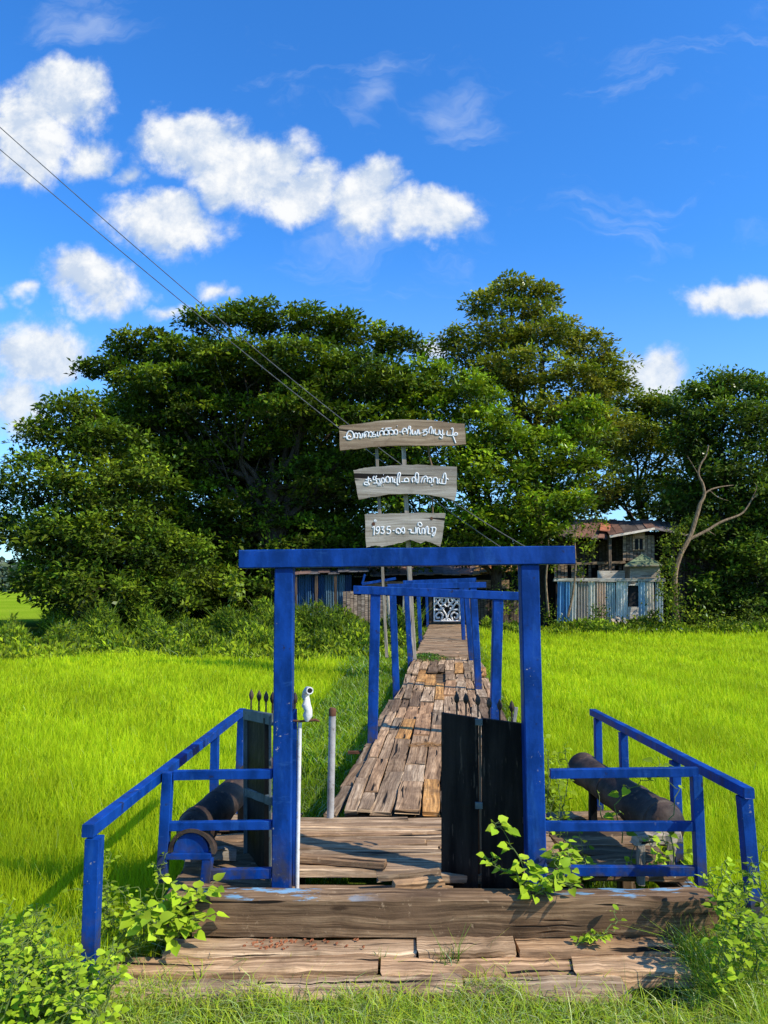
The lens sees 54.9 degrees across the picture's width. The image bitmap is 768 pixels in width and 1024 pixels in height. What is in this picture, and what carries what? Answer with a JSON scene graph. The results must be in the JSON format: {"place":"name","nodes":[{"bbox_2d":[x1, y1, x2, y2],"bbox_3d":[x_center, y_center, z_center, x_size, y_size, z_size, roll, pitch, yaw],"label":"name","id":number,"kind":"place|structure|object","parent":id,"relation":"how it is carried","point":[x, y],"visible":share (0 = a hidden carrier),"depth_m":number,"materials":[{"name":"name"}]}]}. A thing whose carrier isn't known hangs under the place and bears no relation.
{"place":"outdoors","nodes":[
{"label":"outdoors","id":0,"kind":"place"},
{"bbox_2d":[0,650,355,979],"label":"rice field","id":1,"kind":"structure","parent":0,"point":[84,739],"depth_m":8.22,"materials":[{"name":"green plant"}]},
{"bbox_2d":[0,149,500,546],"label":"overhead cable","id":2,"kind":"object","parent":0,"point":[224,336],"visible":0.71,"depth_m":13.37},
{"bbox_2d":[0,127,523,545],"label":"overhead cable","id":3,"kind":"object","parent":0,"point":[228,326],"visible":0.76,"depth_m":13.35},
{"bbox_2d":[0,587,737,1023],"bbox_3d":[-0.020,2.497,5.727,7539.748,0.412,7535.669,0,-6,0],"label":"ground","id":4,"kind":"structure","parent":0,"point":[26,615],"depth_m":4.39,"materials":[{"name":"green plant"}]},
{"bbox_2d":[0,463,23,561],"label":"leafy tree","id":5,"kind":"object","parent":4,"relation":"on","point":[2,497],"visible":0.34,"depth_m":30.19,"materials":[{"name":"green plant"}]},
{"bbox_2d":[0,556,37,591],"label":"woods","id":6,"kind":"object","parent":4,"relation":"on","point":[4,569],"visible":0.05,"depth_m":185.28,"materials":[{"name":"green plant"}]},
{"bbox_2d":[10,432,202,611],"bbox_3d":[-12.149,0.727,33.209,8.034,9.087,6.362,0,-6,0],"label":"background tree","id":7,"kind":"object","parent":4,"relation":"on","point":[105,530],"visible":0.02,"depth_m":31.89,"materials":[{"name":"green plant"}]},
{"bbox_2d":[0,385,225,621],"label":"bushy tree","id":8,"kind":"object","parent":4,"relation":"on","point":[58,583],"visible":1,"depth_m":26.11,"materials":[{"name":"green plant"}]},
{"bbox_2d":[80,708,272,1013],"bbox_3d":[-0.909,1.965,4.395,0.660,1.134,2.870,0,-6,0],"label":"side railing","id":9,"kind":"object","parent":4,"relation":"on","point":[195,840],"visible":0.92,"depth_m":3.81,"materials":[{"name":"blue paint"},{"name":"wood"}]},
{"bbox_2d":[66,337,442,606],"bbox_3d":[-6.012,-1.234,35.389,17.820,13.424,10.726,0,-6,0],"label":"background tree","id":10,"kind":"object","parent":4,"relation":"on","point":[241,384],"visible":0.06,"depth_m":33.28,"materials":[{"name":"green plant"}]},
{"bbox_2d":[63,293,450,617],"bbox_3d":[-5.504,-2.070,30.737,16.294,14.246,8.609,0,-6,0],"label":"rain tree","id":11,"kind":"object","parent":4,"relation":"on","point":[290,506],"visible":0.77,"depth_m":29.69,"materials":[{"name":"green plant"}]},
{"bbox_2d":[295,567,368,615],"bbox_3d":[-2.141,3.313,29.116,3.162,2.386,2.400,0,-6,0],"label":"blue hut","id":12,"kind":"object","parent":4,"relation":"on","point":[321,586],"visible":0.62,"depth_m":28.37,"materials":[{"name":"blue metal"}]},
{"bbox_2d":[343,591,388,622],"bbox_3d":[-0.639,3.640,27.221,1.747,1.450,0.085,0,-6,0],"label":"plank fence","id":13,"kind":"object","parent":4,"relation":"on","point":[362,604],"visible":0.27,"depth_m":27.23,"materials":[{"name":"grey wood"}]},
{"bbox_2d":[103,973,631,1006],"bbox_3d":[-0.155,2.089,3.200,2.409,0.106,0.180,0,-6,0],"label":"timber step","id":14,"kind":"object","parent":4,"relation":"on","point":[548,982],"visible":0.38,"depth_m":3.19,"materials":[{"name":"brown wood"}]},
{"bbox_2d":[361,574,395,584],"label":"blue beam","id":15,"kind":"structure","parent":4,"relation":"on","point":[373,582],"depth_m":27.33,"materials":[{"name":"paint"}]},
{"bbox_2d":[0,592,767,660],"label":"undergrowth","id":16,"kind":"object","parent":4,"relation":"on","point":[325,635],"visible":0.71,"depth_m":22.66,"materials":[{"name":"green plant"}]},
{"bbox_2d":[217,550,250,606],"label":"shrub","id":17,"kind":"object","parent":16,"relation":"on","point":[235,585],"visible":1,"depth_m":24.36,"materials":[{"name":"green plant"}]},
{"bbox_2d":[561,506,595,616],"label":"sapling","id":18,"kind":"object","parent":16,"relation":"on","point":[575,571],"visible":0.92,"depth_m":27.15,"materials":[{"name":"green plant"}]},
{"bbox_2d":[584,597,613,623],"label":"shrub","id":19,"kind":"object","parent":16,"relation":"on","point":[598,613],"visible":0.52,"depth_m":27.11,"materials":[{"name":"green plant"}]},
{"bbox_2d":[553,578,664,622],"bbox_3d":[8.481,3.347,27.887,4.274,1.699,0.401,0,-6,0],"label":"corrugated fence","id":20,"kind":"object","parent":16,"relation":"on","point":[624,598],"visible":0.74,"depth_m":27.80,"materials":[{"name":"blue metal"}]},
{"bbox_2d":[627,607,638,618],"bbox_3d":[9.323,3.785,27.694,0.412,0.472,0.060,0,-6,0],"label":"door panel","id":21,"kind":"structure","parent":20,"relation":"in","point":[632,611],"depth_m":27.67,"materials":[{"name":"white metal"}]},
{"bbox_2d":[628,583,638,585],"bbox_3d":[9.358,2.711,27.798,0.402,0.106,0.060,0,-6,0],"label":"door panel","id":22,"kind":"structure","parent":20,"relation":"in","point":[629,584],"depth_m":27.77,"materials":[{"name":"white wood"}]},
{"bbox_2d":[617,602,665,627],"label":"shrub","id":23,"kind":"object","parent":16,"relation":"on","point":[645,617],"visible":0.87,"depth_m":26.69,"materials":[{"name":"green plant"}]},
{"bbox_2d":[645,582,756,632],"bbox_3d":[11.125,3.411,26.079,3.644,1.866,2.067,0,-6,0],"label":"vine mound","id":24,"kind":"object","parent":16,"relation":"on","point":[695,617],"visible":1,"depth_m":25.94,"materials":[{"name":"green plant"}]},
{"bbox_2d":[651,441,764,621],"bbox_3d":[11.803,0.675,27.084,4.417,6.678,1.016,1,-6,-8],"label":"bare tree","id":25,"kind":"object","parent":24,"relation":"on","point":[674,574],"visible":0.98,"depth_m":26.99,"materials":[{"name":"brown plant"}]},
{"bbox_2d":[646,523,688,621],"bbox_3d":[10.701,2.330,28.056,2.724,3.917,0.971,4,-7,-36],"label":"creeper","id":26,"kind":"object","parent":25,"relation":"attached to","point":[663,558],"visible":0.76,"depth_m":27.86,"materials":[{"name":"green plant"}]},
{"bbox_2d":[387,596,390,631],"bbox_3d":[0.212,3.725,25.103,0.177,1.742,0.278,3,-6,-30],"label":"slab board","id":27,"kind":"object","parent":4,"relation":"on","point":[388,605],"visible":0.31,"depth_m":25.11,"materials":[{"name":"grey wood"}]},
{"bbox_2d":[339,419,465,659],"bbox_3d":[0.383,0.836,15.149,2.612,5.488,0.351,0,-6,0],"label":"sign pole","id":28,"kind":"object","parent":4,"relation":"on","point":[381,530],"visible":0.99,"depth_m":15.14,"materials":[{"name":"paint"}]},
{"bbox_2d":[113,953,692,989],"bbox_3d":[0.070,2.083,3.337,2.580,0.115,0.186,0,-6,0],"label":"timber step","id":29,"kind":"object","parent":4,"relation":"on","point":[355,964],"visible":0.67,"depth_m":3.31,"materials":[{"name":"brown wood"}]},
{"bbox_2d":[60,537,767,623],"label":"thicket","id":30,"kind":"object","parent":4,"relation":"on","point":[196,615],"depth_m":34.35,"materials":[{"name":"green plant"}]},
{"bbox_2d":[162,936,678,969],"bbox_3d":[0.169,2.074,3.468,2.376,0.113,0.168,0,-6,0],"label":"timber step","id":31,"kind":"object","parent":4,"relation":"on","point":[500,947],"visible":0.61,"depth_m":3.43,"materials":[{"name":"brown wood"}]},
{"bbox_2d":[119,872,229,956],"bbox_3d":[-0.968,1.875,3.442,0.498,0.293,0.285,2,-6,-18],"label":"vine","id":32,"kind":"object","parent":31,"relation":"on","point":[171,907],"visible":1,"depth_m":3.41,"materials":[{"name":"green plant"}]},
{"bbox_2d":[243,937,364,949],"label":"brick crumbs","id":33,"kind":"object","parent":31,"relation":"on","point":[290,940],"visible":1,"depth_m":3.47,"materials":[{"name":"brown brick"}]},
{"bbox_2d":[570,904,626,945],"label":"vine","id":34,"kind":"object","parent":31,"relation":"on","point":[589,938],"visible":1,"depth_m":3.45,"materials":[{"name":"green plant"}]},
{"bbox_2d":[323,622,546,817],"bbox_3d":[1.542,3.599,18.028,1.535,0.667,26.342,-1,-6,5],"label":"footbridge","id":35,"kind":"object","parent":4,"relation":"on","point":[391,773],"visible":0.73,"depth_m":7.50,"materials":[{"name":"brown wood"}]},
{"bbox_2d":[348,751,361,753],"bbox_3d":[-0.258,2.375,7.306,0.196,0.030,0.030,0,-6,0],"label":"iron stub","id":36,"kind":"object","parent":35,"relation":"attached to","point":[354,752],"visible":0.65,"depth_m":7.29,"materials":[{"name":"brown metal"}]},
{"bbox_2d":[400,652,459,661],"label":"weed clump","id":37,"kind":"object","parent":35,"relation":"on","point":[424,656],"visible":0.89,"depth_m":15.24,"materials":[{"name":"green plant"}]},
{"bbox_2d":[406,741,481,747],"bbox_3d":[0.681,2.218,7.041,0.953,0.030,0.332,0,-6,0],"label":"straw","id":38,"kind":"object","parent":35,"relation":"on","point":[432,744],"visible":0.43,"depth_m":7.06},
{"bbox_2d":[429,597,465,622],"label":"ornamental gate","id":39,"kind":"structure","parent":35,"relation":"on","point":[443,609],"depth_m":27.81,"materials":[{"name":"white metal"}]},
{"bbox_2d":[353,586,518,743],"bbox_3d":[0.529,1.825,7.452,1.682,2.158,0.115,0,-6,0],"label":"portal frame","id":40,"kind":"object","parent":4,"relation":"on","point":[496,597],"visible":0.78,"depth_m":7.47,"materials":[{"name":"blue paint"}]},
{"bbox_2d":[388,582,485,699],"bbox_3d":[0.794,2.125,11.040,1.482,2.152,0.115,0,-6,0],"label":"portal frame","id":41,"kind":"object","parent":4,"relation":"on","point":[475,641],"visible":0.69,"depth_m":11.04,"materials":[{"name":"blue paint"}]},
{"bbox_2d":[156,810,718,947],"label":"platform","id":42,"kind":"structure","parent":4,"relation":"on","point":[401,843],"depth_m":4.41,"materials":[{"name":"brown wood"}]},
{"bbox_2d":[176,756,272,861],"bbox_3d":[-0.983,1.891,4.632,0.366,0.526,1.181,0,-6,5],"label":"cannon","id":43,"kind":"object","parent":42,"relation":"on","point":[223,800],"visible":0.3,"depth_m":4.39,"materials":[{"name":"metal"}]},
{"bbox_2d":[327,707,335,818],"bbox_3d":[-0.357,1.734,5.027,0.060,0.796,0.052,0,-6,0],"label":"grey pipe","id":44,"kind":"object","parent":42,"relation":"on","point":[331,763],"visible":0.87,"depth_m":5.01,"materials":[{"name":"metal"}]},
{"bbox_2d":[300,852,386,869],"bbox_3d":[-0.233,1.946,4.124,0.500,0.040,0.076,-1,-6,11],"label":"loose board","id":45,"kind":"object","parent":42,"relation":"on","point":[350,861],"visible":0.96,"depth_m":4.10,"materials":[{"name":"brown wood"}]},
{"bbox_2d":[239,546,574,887],"bbox_3d":[0.122,1.082,3.904,1.790,1.803,0.119,0,-6,0],"label":"gateway","id":46,"kind":"object","parent":42,"relation":"on","point":[527,560],"visible":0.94,"depth_m":3.90,"materials":[{"name":"blue paint"}]},
{"bbox_2d":[243,689,297,881],"bbox_3d":[-0.681,1.570,4.267,0.162,1.102,0.578,3,-6,-29],"label":"gate leaf","id":47,"kind":"object","parent":46,"relation":"attached to","point":[257,795],"visible":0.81,"depth_m":4.22,"materials":[{"name":"black paint"}]},
{"bbox_2d":[295,722,301,887],"bbox_3d":[-0.450,1.535,3.890,0.027,0.857,0.022,0,-6,0],"label":"thin pipe","id":48,"kind":"object","parent":46,"relation":"attached to","point":[298,801],"visible":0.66,"depth_m":3.88,"materials":[{"name":"white paint"}]},
{"bbox_2d":[293,686,319,721],"bbox_3d":[-0.419,1.015,3.906,0.138,0.194,0.103,-3,-6,26],"label":"bent pipe","id":49,"kind":"object","parent":46,"relation":"attached to","point":[306,704],"visible":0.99,"depth_m":3.90,"materials":[{"name":"white paint"}]},
{"bbox_2d":[441,692,523,888],"bbox_3d":[0.551,1.520,4.025,0.488,1.062,0.145,-1,-6,6],"label":"gate leaf","id":50,"kind":"object","parent":46,"relation":"attached to","point":[468,813],"visible":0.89,"depth_m":4.02,"materials":[{"name":"black paint"}]},
{"bbox_2d":[376,868,441,882],"bbox_3d":[0.130,1.927,3.928,0.348,0.038,0.058,1,-6,-10],"label":"loose board","id":51,"kind":"object","parent":42,"relation":"on","point":[393,875],"visible":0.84,"depth_m":3.91,"materials":[{"name":"brown wood"}]},
{"bbox_2d":[392,875,445,888],"bbox_3d":[0.178,1.909,3.806,0.267,0.041,0.076,1,-6,-12],"label":"loose board","id":52,"kind":"object","parent":42,"relation":"on","point":[426,882],"visible":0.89,"depth_m":3.78,"materials":[{"name":"brown wood"}]},
{"bbox_2d":[543,734,577,837],"bbox_3d":[1.088,1.844,4.704,0.286,0.904,0.475,0,-6,0],"label":"vine","id":53,"kind":"object","parent":42,"relation":"on","point":[562,793],"visible":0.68,"depth_m":4.68,"materials":[{"name":"green plant"}]},
{"bbox_2d":[548,818,692,888],"bbox_3d":[1.377,2.005,4.254,0.812,0.560,1.047,-1,-6,15],"label":"vine","id":54,"kind":"object","parent":42,"relation":"on","point":[659,858],"visible":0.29,"depth_m":4.01,"materials":[{"name":"green plant"}]},
{"bbox_2d":[567,752,684,885],"bbox_3d":[1.504,1.896,4.622,0.358,0.527,1.188,0,-6,-5],"label":"cannon","id":55,"kind":"object","parent":42,"relation":"on","point":[640,803],"visible":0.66,"depth_m":4.37,"materials":[{"name":"metal"}]},
{"bbox_2d":[403,578,475,667],"bbox_3d":[1.133,2.444,15.028,1.496,2.208,0.115,0,-6,0],"label":"portal frame","id":56,"kind":"object","parent":4,"relation":"on","point":[468,626],"visible":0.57,"depth_m":15.02,"materials":[{"name":"blue paint"}]},
{"bbox_2d":[416,588,465,646],"bbox_3d":[1.578,3.045,20.294,1.490,2.169,0.116,0,-6,0],"label":"portal frame","id":57,"kind":"object","parent":4,"relation":"on","point":[462,616],"visible":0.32,"depth_m":20.27,"materials":[{"name":"blue paint"}]},
{"bbox_2d":[425,589,458,627],"bbox_3d":[2.247,3.688,27.265,1.626,1.664,0.115,0,-6,0],"label":"portal frame","id":58,"kind":"object","parent":4,"relation":"on","point":[427,612],"visible":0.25,"depth_m":27.22,"materials":[{"name":"blue paint"}]},
{"bbox_2d":[339,565,557,621],"bbox_3d":[2.805,3.378,31.119,9.451,2.575,3.400,0,-6,0],"label":"tin roofed hut","id":59,"kind":"object","parent":4,"relation":"on","point":[479,574],"visible":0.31,"depth_m":31.74,"materials":[{"name":"metal"}]},
{"bbox_2d":[432,924,472,965],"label":"grass tuft","id":60,"kind":"object","parent":4,"relation":"on","point":[458,957],"visible":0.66,"depth_m":3.36,"materials":[{"name":"green plant"}]},
{"bbox_2d":[192,887,717,938],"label":"timber sill","id":61,"kind":"structure","parent":4,"relation":"on","point":[381,913],"depth_m":3.55,"materials":[{"name":"brown wood"}]},
{"bbox_2d":[476,815,584,903],"bbox_3d":[0.737,1.708,3.622,0.561,0.361,0.301,0,-6,0],"label":"vine","id":62,"kind":"object","parent":61,"relation":"on","point":[557,878],"visible":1,"depth_m":3.62,"materials":[{"name":"green plant"}]},
{"bbox_2d":[356,351,620,622],"bbox_3d":[4.142,-0.802,28.277,10.495,11.210,4.834,0,-6,0],"label":"leafy tree","id":63,"kind":"object","parent":4,"relation":"on","point":[489,452],"visible":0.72,"depth_m":27.76,"materials":[{"name":"green plant"}]},
{"bbox_2d":[553,510,609,564],"bbox_3d":[7.324,0.951,27.813,2.628,2.081,1.266,0,-6,0],"label":"hanging branch","id":64,"kind":"object","parent":63,"relation":"attached to","point":[596,522],"visible":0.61,"depth_m":27.94,"materials":[{"name":"green plant"}]},
{"bbox_2d":[428,495,569,573],"bbox_3d":[4.680,2.400,35.980,12.488,6.245,6.016,0,-6,0],"label":"background tree","id":65,"kind":"object","parent":4,"relation":"on","point":[463,524],"visible":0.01,"depth_m":34.98,"materials":[{"name":"green plant"}]},
{"bbox_2d":[483,568,518,621],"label":"shrub","id":66,"kind":"object","parent":4,"relation":"on","point":[507,607],"visible":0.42,"depth_m":27.66,"materials":[{"name":"green plant"}]},
{"bbox_2d":[427,268,650,626],"bbox_3d":[6.573,-2.993,31.871,9.578,16.226,5.416,0,-6,0],"label":"tall tree","id":67,"kind":"object","parent":4,"relation":"on","point":[569,340],"visible":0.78,"depth_m":31.75,"materials":[{"name":"green plant"}]},
{"bbox_2d":[540,601,576,626],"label":"shrub","id":68,"kind":"object","parent":4,"relation":"on","point":[550,614],"visible":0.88,"depth_m":26.87,"materials":[{"name":"green plant"}]},
{"bbox_2d":[541,536,558,616],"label":"sapling","id":69,"kind":"object","parent":68,"relation":"on","point":[546,590],"visible":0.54,"depth_m":27.08,"materials":[{"name":"green plant"}]},
{"bbox_2d":[554,519,713,621],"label":"wooden shack","id":70,"kind":"structure","parent":4,"relation":"on","point":[621,544],"depth_m":30.33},
{"bbox_2d":[633,532,644,549],"bbox_3d":[10.121,1.151,29.365,0.501,0.731,0.080,0,-6,0],"label":"window","id":71,"kind":"structure","parent":70,"relation":"in","point":[638,538],"depth_m":29.34,"materials":[{"name":"grey wood"}]},
{"bbox_2d":[623,554,660,577],"bbox_3d":[10.138,2.112,28.861,1.921,0.965,1.340,0,-6,0],"label":"roof bay","id":72,"kind":"object","parent":70,"relation":"attached to","point":[642,566],"visible":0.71,"depth_m":28.42,"materials":[{"name":"green metal"}]},
{"bbox_2d":[580,385,707,531],"bbox_3d":[11.852,-0.531,34.521,6.902,11.862,6.693,-3,-6,27],"label":"airy tree","id":73,"kind":"object","parent":4,"relation":"on","point":[646,405],"visible":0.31,"depth_m":34.76,"materials":[{"name":"green plant"}]},
{"bbox_2d":[546,709,765,940],"bbox_3d":[1.339,1.985,4.654,1.009,1.146,2.276,0,-6,0],"label":"side railing","id":74,"kind":"object","parent":4,"relation":"on","point":[695,771],"visible":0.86,"depth_m":3.83,"materials":[{"name":"blue paint"}]},
{"bbox_2d":[597,757,684,864],"bbox_3d":[1.378,1.599,3.949,0.462,0.542,0.248,-2,-6,16],"label":"vine","id":75,"kind":"object","parent":74,"relation":"attached to","point":[615,793],"visible":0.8,"depth_m":3.96,"materials":[{"name":"green plant"}]},
{"bbox_2d":[615,465,766,606],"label":"background tree","id":76,"kind":"object","parent":4,"relation":"on","point":[640,514],"visible":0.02,"depth_m":34.78,"materials":[{"name":"green plant"}]},
{"bbox_2d":[647,363,767,623],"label":"dense tree","id":77,"kind":"object","parent":4,"relation":"on","point":[741,551],"visible":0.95,"depth_m":29.55,"materials":[{"name":"green plant"}]},
{"bbox_2d":[729,599,767,622],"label":"shrub","id":78,"kind":"object","parent":4,"relation":"on","point":[750,614],"visible":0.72,"depth_m":26.71,"materials":[{"name":"green plant"}]},
{"bbox_2d":[152,626,612,955],"bbox_3d":[0.831,3.278,15.321,4.421,0.679,23.387,0,-6,3],"label":"grass strip","id":79,"kind":"object","parent":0,"point":[347,698],"depth_m":9.92,"materials":[{"name":"green plant"}]},
{"bbox_2d":[0,904,767,1023],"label":"verge grass","id":80,"kind":"structure","parent":0,"point":[751,1004],"depth_m":3.02,"materials":[{"name":"green plant"}]},
{"bbox_2d":[0,893,133,1023],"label":"vine","id":81,"kind":"object","parent":80,"relation":"on","point":[25,980],"visible":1,"depth_m":2.77,"materials":[{"name":"green plant"}]},
{"bbox_2d":[62,848,168,965],"bbox_3d":[-1.313,1.904,3.566,0.480,0.392,0.585,0,-6,0],"label":"vine","id":82,"kind":"object","parent":80,"relation":"on","point":[114,915],"visible":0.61,"depth_m":3.55,"materials":[{"name":"green plant"}]},
{"bbox_2d":[695,843,767,995],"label":"vine","id":83,"kind":"object","parent":80,"relation":"on","point":[738,916],"visible":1,"depth_m":3.16,"materials":[{"name":"green plant"}]},
{"bbox_2d":[0,0,767,561],"label":"sky","id":84,"kind":"structure","parent":0,"point":[389,160],"materials":[{"name":"blue"}]},
{"bbox_2d":[479,625,767,960],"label":"rice field","id":85,"kind":"structure","parent":0,"point":[702,697],"depth_m":11.12,"materials":[{"name":"green plant"}]}
]}

